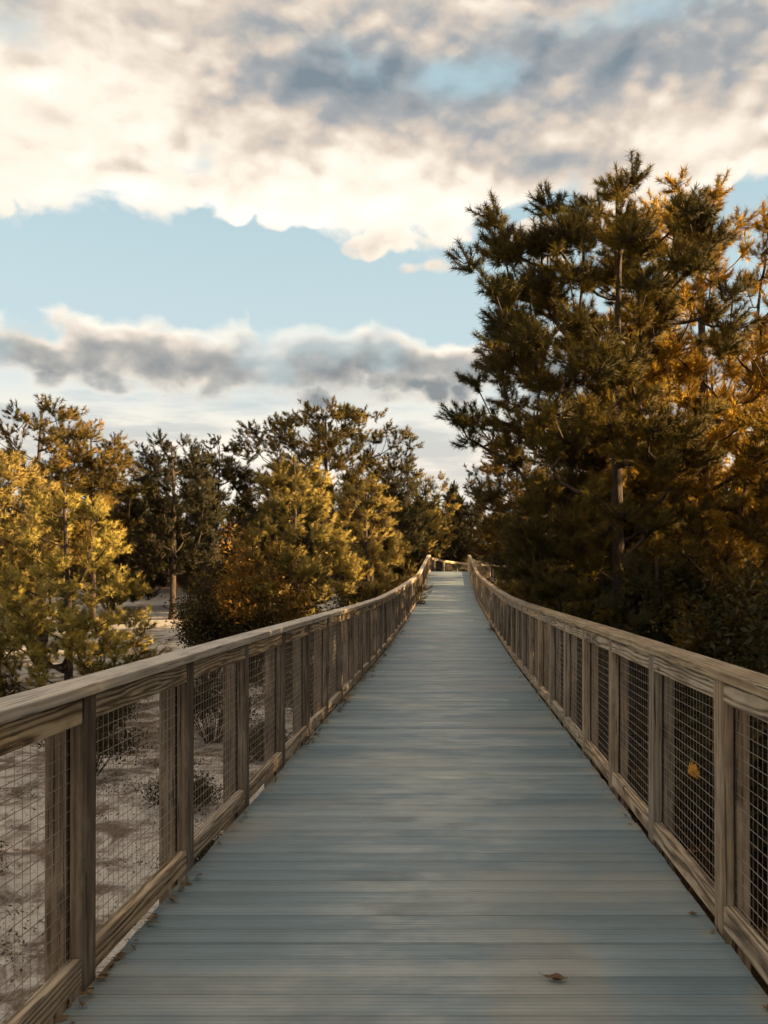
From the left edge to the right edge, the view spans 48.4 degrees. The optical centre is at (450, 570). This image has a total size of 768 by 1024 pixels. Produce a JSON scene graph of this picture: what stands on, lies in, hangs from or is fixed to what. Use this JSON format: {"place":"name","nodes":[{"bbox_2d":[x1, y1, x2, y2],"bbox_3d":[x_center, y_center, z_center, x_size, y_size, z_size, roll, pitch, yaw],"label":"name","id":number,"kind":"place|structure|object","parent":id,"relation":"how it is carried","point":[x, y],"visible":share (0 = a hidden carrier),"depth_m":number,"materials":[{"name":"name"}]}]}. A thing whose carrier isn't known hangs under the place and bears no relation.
{"place":"outdoors","nodes":[
{"label":"outdoors","id":0,"kind":"place"},
{"bbox_2d":[0,578,767,1023],"bbox_3d":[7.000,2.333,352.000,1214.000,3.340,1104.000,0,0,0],"label":"ground","id":1,"kind":"structure","parent":0,"point":[164,632],"depth_m":12.08,"materials":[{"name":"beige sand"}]},
{"bbox_2d":[0,841,11,875],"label":"shrub","id":2,"kind":"object","parent":1,"relation":"on","point":[1,845],"visible":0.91,"depth_m":9.46,"materials":[{"name":"green plant"}]},
{"bbox_2d":[0,667,25,696],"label":"shrub","id":3,"kind":"object","parent":1,"relation":"on","point":[6,685],"visible":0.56,"depth_m":21.27,"materials":[{"name":"green plant"}]},
{"bbox_2d":[0,448,70,673],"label":"pine tree","id":4,"kind":"object","parent":1,"relation":"on","point":[14,479],"visible":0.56,"depth_m":26.67,"materials":[{"name":"green plant"}]},
{"bbox_2d":[0,392,129,642],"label":"pine tree","id":5,"kind":"object","parent":1,"relation":"on","point":[60,433],"visible":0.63,"depth_m":34.39,"materials":[{"name":"green plant"}]},
{"bbox_2d":[0,484,172,697],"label":"pine tree","id":6,"kind":"object","parent":1,"relation":"on","point":[73,626],"visible":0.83,"depth_m":21.39,"materials":[{"name":"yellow plant"}]},
{"bbox_2d":[29,417,149,629],"bbox_3d":[-16.129,-2.174,38.351,5.224,9.806,4.647,0,0,-14],"label":"pine tree","id":7,"kind":"object","parent":1,"relation":"on","point":[92,466],"visible":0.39,"depth_m":38.21,"materials":[{"name":"green plant"}]},
{"bbox_2d":[31,705,152,775],"bbox_3d":[-6.149,2.706,14.588,2.050,1.738,1.727,0,0,23],"label":"shrub","id":8,"kind":"object","parent":1,"relation":"on","point":[101,745],"visible":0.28,"depth_m":14.64,"materials":[{"name":"green plant"}]},
{"bbox_2d":[54,658,151,736],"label":"shrub","id":9,"kind":"object","parent":1,"relation":"on","point":[131,706],"visible":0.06,"depth_m":18.40,"materials":[{"name":"green plant"}]},
{"bbox_2d":[54,484,169,610],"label":"pine tree","id":10,"kind":"object","parent":1,"relation":"on","point":[160,580],"visible":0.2,"depth_m":43.75,"materials":[{"name":"green plant"}]},
{"bbox_2d":[87,479,179,585],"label":"pine tree","id":11,"kind":"object","parent":1,"relation":"on","point":[132,531],"visible":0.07,"depth_m":50.53,"materials":[{"name":"green plant"}]},
{"bbox_2d":[120,453,200,586],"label":"pine tree","id":12,"kind":"object","parent":1,"relation":"on","point":[178,497],"visible":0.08,"depth_m":59.15,"materials":[{"name":"green plant"}]},
{"bbox_2d":[128,750,222,815],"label":"shrub","id":13,"kind":"object","parent":1,"relation":"on","point":[199,790],"visible":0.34,"depth_m":12.53,"materials":[{"name":"green plant"}]},
{"bbox_2d":[118,427,233,619],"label":"pine tree","id":14,"kind":"object","parent":1,"relation":"on","point":[197,494],"visible":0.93,"depth_m":40.47,"materials":[{"name":"green plant"}]},
{"bbox_2d":[167,540,219,608],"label":"shrub","id":15,"kind":"object","parent":1,"relation":"on","point":[183,578],"visible":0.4,"depth_m":43.08,"materials":[{"name":"green plant"}]},
{"bbox_2d":[162,499,238,586],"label":"pine tree","id":16,"kind":"object","parent":1,"relation":"on","point":[197,535],"visible":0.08,"depth_m":51.86,"materials":[{"name":"green plant"}]},
{"bbox_2d":[159,559,255,682],"bbox_3d":[-7.444,1.583,26.470,3.116,3.927,3.206,0,0,-17],"label":"shrub","id":17,"kind":"object","parent":1,"relation":"on","point":[192,628],"visible":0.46,"depth_m":26.10,"materials":[{"name":"green plant"}]},
{"bbox_2d":[194,821,222,864],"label":"shrub","id":18,"kind":"object","parent":1,"relation":"on","point":[202,853],"visible":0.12,"depth_m":10.16,"materials":[{"name":"green plant"}]},
{"bbox_2d":[157,669,264,743],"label":"shrub","id":19,"kind":"object","parent":1,"relation":"on","point":[207,695],"visible":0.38,"depth_m":18.46,"materials":[{"name":"green plant"}]},
{"bbox_2d":[178,434,259,598],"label":"pine tree","id":20,"kind":"object","parent":1,"relation":"on","point":[228,474],"visible":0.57,"depth_m":46.01,"materials":[{"name":"green plant"}]},
{"bbox_2d":[207,533,257,590],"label":"shrub","id":21,"kind":"object","parent":1,"relation":"on","point":[219,565],"visible":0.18,"depth_m":44.14,"materials":[{"name":"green plant"}]},
{"bbox_2d":[201,581,295,682],"bbox_3d":[-6.134,1.917,26.529,3.203,3.225,3.802,0,0,-32],"label":"shrub","id":22,"kind":"object","parent":1,"relation":"on","point":[230,630],"visible":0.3,"depth_m":26.30,"materials":[{"name":"green plant"}]},
{"bbox_2d":[175,515,327,675],"bbox_3d":[-6.667,0.804,27.538,4.571,5.345,4.877,0,0,-39],"label":"shrub","id":23,"kind":"object","parent":1,"relation":"on","point":[235,580],"visible":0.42,"depth_m":27.27,"materials":[{"name":"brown plant"}]},
{"bbox_2d":[249,707,292,761],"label":"shrub","id":24,"kind":"object","parent":1,"relation":"on","point":[254,737],"visible":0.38,"depth_m":16.28,"materials":[{"name":"green plant"}]},
{"bbox_2d":[221,485,323,590],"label":"pine tree","id":25,"kind":"object","parent":1,"relation":"on","point":[306,540],"visible":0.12,"depth_m":48.42,"materials":[{"name":"green plant"}]},
{"bbox_2d":[249,643,329,698],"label":"shrub","id":26,"kind":"object","parent":1,"relation":"on","point":[263,680],"visible":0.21,"depth_m":23.34,"materials":[{"name":"green plant"}]},
{"bbox_2d":[213,451,369,668],"bbox_3d":[-5.358,-0.424,29.004,5.808,7.632,5.191,0,0,-36],"label":"pine tree","id":27,"kind":"object","parent":1,"relation":"on","point":[314,568],"visible":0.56,"depth_m":28.49,"materials":[{"name":"green plant"}]},
{"bbox_2d":[260,465,335,584],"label":"pine tree","id":28,"kind":"object","parent":1,"relation":"on","point":[301,518],"visible":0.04,"depth_m":65.27,"materials":[{"name":"green plant"}]},
{"bbox_2d":[285,671,337,716],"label":"shrub","id":29,"kind":"object","parent":1,"relation":"on","point":[291,700],"visible":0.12,"depth_m":20.68,"materials":[{"name":"green plant"}]},
{"bbox_2d":[217,394,424,600],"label":"pine tree","id":30,"kind":"object","parent":1,"relation":"on","point":[328,451],"visible":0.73,"depth_m":45.97,"materials":[{"name":"green plant"}]},
{"bbox_2d":[275,586,366,675],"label":"shrub","id":31,"kind":"object","parent":1,"relation":"on","point":[312,600],"visible":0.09,"depth_m":26.95,"materials":[{"name":"green plant"}]},
{"bbox_2d":[290,487,370,582],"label":"pine tree","id":32,"kind":"object","parent":1,"relation":"on","point":[308,532],"visible":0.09,"depth_m":56.50,"materials":[{"name":"green plant"}]},
{"bbox_2d":[331,578,372,607],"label":"shrub","id":33,"kind":"object","parent":1,"relation":"on","point":[345,598],"visible":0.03,"depth_m":38.10,"materials":[{"name":"green plant"}]},
{"bbox_2d":[336,579,375,632],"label":"shrub","id":34,"kind":"object","parent":1,"relation":"on","point":[355,597],"visible":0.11,"depth_m":32.84,"materials":[{"name":"green plant"}]},
{"bbox_2d":[307,475,432,641],"bbox_3d":[-3.389,-0.406,34.506,5.401,7.097,4.828,0,0,-22],"label":"pine tree","id":35,"kind":"object","parent":1,"relation":"on","point":[378,586],"visible":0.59,"depth_m":34.20,"materials":[{"name":"green plant"}]},
{"bbox_2d":[341,471,408,581],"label":"pine tree","id":36,"kind":"object","parent":1,"relation":"on","point":[372,567],"visible":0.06,"depth_m":69.82,"materials":[{"name":"green plant"}]},
{"bbox_2d":[0,461,764,582],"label":"distant wood","id":37,"kind":"object","parent":1,"relation":"on","point":[414,557],"visible":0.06,"depth_m":86.89,"materials":[{"name":"green plant"}]},
{"bbox_2d":[347,444,439,589],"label":"pine tree","id":38,"kind":"object","parent":1,"relation":"on","point":[414,526],"visible":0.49,"depth_m":49.44,"materials":[{"name":"green plant"}]},
{"bbox_2d":[56,572,767,1023],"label":"boardwalk","id":39,"kind":"structure","parent":1,"relation":"on","point":[434,826],"depth_m":3.98,"materials":[{"name":"grey wood"}]},
{"bbox_2d":[0,555,509,1023],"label":"wooden railing","id":40,"kind":"object","parent":39,"relation":"on","point":[60,717],"visible":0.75,"depth_m":4.03,"materials":[{"name":"brown wood"}]},
{"bbox_2d":[55,620,767,1021],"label":"fallen leaves","id":41,"kind":"object","parent":39,"relation":"on","point":[89,988],"visible":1,"depth_m":3.62,"materials":[{"name":"brown plant"}]},
{"bbox_2d":[541,973,566,979],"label":"dry leaf","id":42,"kind":"object","parent":39,"relation":"on","point":[556,976],"visible":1,"depth_m":3.10,"materials":[{"name":"brown plant"}]},
{"bbox_2d":[467,555,767,984],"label":"wooden railing","id":43,"kind":"object","parent":39,"relation":"on","point":[738,694],"visible":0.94,"depth_m":4.73,"materials":[{"name":"brown wood"}]},
{"bbox_2d":[688,761,700,778],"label":"dry leaf","id":44,"kind":"object","parent":43,"relation":"attached to","point":[691,768],"visible":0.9,"depth_m":4.16,"materials":[{"name":"orange plant"}]},
{"bbox_2d":[391,470,461,561],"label":"pine tree","id":45,"kind":"object","parent":1,"relation":"on","point":[437,525],"visible":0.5,"depth_m":73.52,"materials":[{"name":"green plant"}]},
{"bbox_2d":[440,501,491,575],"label":"pine tree","id":46,"kind":"object","parent":1,"relation":"on","point":[468,513],"visible":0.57,"depth_m":77.40,"materials":[{"name":"green plant"}]},
{"bbox_2d":[489,563,524,611],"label":"shrub","id":47,"kind":"object","parent":1,"relation":"on","point":[499,585],"visible":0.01,"depth_m":38.19,"materials":[{"name":"green plant"}]},
{"bbox_2d":[474,452,544,546],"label":"pine tree","id":48,"kind":"object","parent":1,"relation":"on","point":[509,475],"visible":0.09,"depth_m":71.25,"materials":[{"name":"green plant"}]},
{"bbox_2d":[461,433,566,562],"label":"pine tree","id":49,"kind":"object","parent":1,"relation":"on","point":[513,489],"visible":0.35,"depth_m":42.43,"materials":[{"name":"green plant"}]},
{"bbox_2d":[528,464,585,575],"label":"pine tree","id":50,"kind":"object","parent":1,"relation":"on","point":[561,466],"visible":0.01,"depth_m":40.88,"materials":[{"name":"green plant"}]},
{"bbox_2d":[525,448,588,578],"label":"pine tree","id":51,"kind":"object","parent":1,"relation":"on","point":[541,465],"visible":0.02,"depth_m":65.84,"materials":[{"name":"green plant"}]},
{"bbox_2d":[534,456,631,581],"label":"pine tree","id":52,"kind":"object","parent":1,"relation":"on","point":[559,471],"visible":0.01,"depth_m":47.46,"materials":[{"name":"green plant"}]},
{"bbox_2d":[561,563,610,728],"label":"shrub","id":53,"kind":"object","parent":1,"relation":"on","point":[586,618],"depth_m":19.14,"materials":[{"name":"green plant"}]},
{"bbox_2d":[561,566,611,738],"bbox_3d":[3.261,1.751,17.536,2.972,3.745,3.058,0,0,36],"label":"shrub","id":54,"kind":"object","parent":1,"relation":"on","point":[562,650],"visible":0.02,"depth_m":17.31,"materials":[{"name":"green plant"}]},
{"bbox_2d":[566,569,608,622],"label":"shrub","id":55,"kind":"object","parent":1,"relation":"on","point":[589,617],"visible":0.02,"depth_m":20.92,"materials":[{"name":"green plant"}]},
{"bbox_2d":[433,148,766,783],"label":"pine tree","id":56,"kind":"object","parent":1,"relation":"on","point":[613,364],"visible":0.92,"depth_m":13.15,"materials":[{"name":"green plant"}]},
{"bbox_2d":[486,452,760,702],"bbox_3d":[4.213,0.007,20.724,6.726,7.545,6.002,0,0,-13],"label":"pine tree","id":57,"kind":"object","parent":1,"relation":"on","point":[517,590],"visible":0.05,"depth_m":20.71,"materials":[{"name":"green plant"}]},
{"bbox_2d":[577,563,704,707],"bbox_3d":[3.859,1.528,15.780,3.292,4.032,3.200,0,0,9],"label":"shrub","id":58,"kind":"object","parent":1,"relation":"on","point":[639,613],"depth_m":15.97,"materials":[{"name":"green plant"}]},
{"bbox_2d":[548,554,734,810],"bbox_3d":[2.964,1.643,12.191,3.420,3.837,3.052,0,0,2],"label":"shrub","id":59,"kind":"object","parent":1,"relation":"on","point":[644,587],"visible":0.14,"depth_m":11.96,"materials":[{"name":"green plant"}]},
{"bbox_2d":[567,163,767,587],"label":"pine tree","id":60,"kind":"object","parent":1,"relation":"on","point":[755,377],"visible":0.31,"depth_m":15.81,"materials":[{"name":"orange plant"}]},
{"bbox_2d":[577,550,766,771],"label":"shrub","id":61,"kind":"object","parent":1,"relation":"on","point":[666,604],"visible":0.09,"depth_m":11.88,"materials":[{"name":"green plant"}]},
{"bbox_2d":[593,541,756,728],"bbox_3d":[3.718,1.496,13.872,3.181,4.009,3.273,0,0,-18],"label":"shrub","id":62,"kind":"object","parent":1,"relation":"on","point":[615,621],"visible":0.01,"depth_m":13.48,"materials":[{"name":"green plant"}]},
{"bbox_2d":[628,551,767,800],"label":"shrub","id":63,"kind":"object","parent":1,"relation":"on","point":[730,649],"visible":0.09,"depth_m":10.53,"materials":[{"name":"green plant"}]},
{"bbox_2d":[631,572,767,896],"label":"shrub","id":64,"kind":"object","parent":1,"relation":"on","point":[752,627],"visible":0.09,"depth_m":8.69,"materials":[{"name":"green plant"}]},
{"bbox_2d":[635,424,767,619],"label":"pine tree","id":65,"kind":"object","parent":1,"relation":"on","point":[718,478],"visible":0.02,"depth_m":21.14,"materials":[{"name":"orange plant"}]},
{"bbox_2d":[637,619,767,920],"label":"shrub","id":66,"kind":"object","parent":1,"relation":"on","point":[756,802],"visible":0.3,"depth_m":6.96,"materials":[{"name":"green plant"}]},
{"bbox_2d":[640,402,767,736],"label":"pine tree","id":67,"kind":"object","parent":1,"relation":"on","point":[725,568],"visible":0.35,"depth_m":12.77,"materials":[{"name":"green plant"}]},
{"bbox_2d":[651,501,767,655],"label":"shrub","id":68,"kind":"object","parent":1,"relation":"on","point":[729,539],"visible":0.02,"depth_m":15.10,"materials":[{"name":"green plant"}]},
{"bbox_2d":[655,346,767,564],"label":"pine tree","id":69,"kind":"object","parent":1,"relation":"on","point":[713,373],"visible":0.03,"depth_m":24.57,"materials":[{"name":"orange plant"}]},
{"bbox_2d":[0,0,767,566],"label":"sky","id":70,"kind":"structure","parent":0,"point":[215,214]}
]}

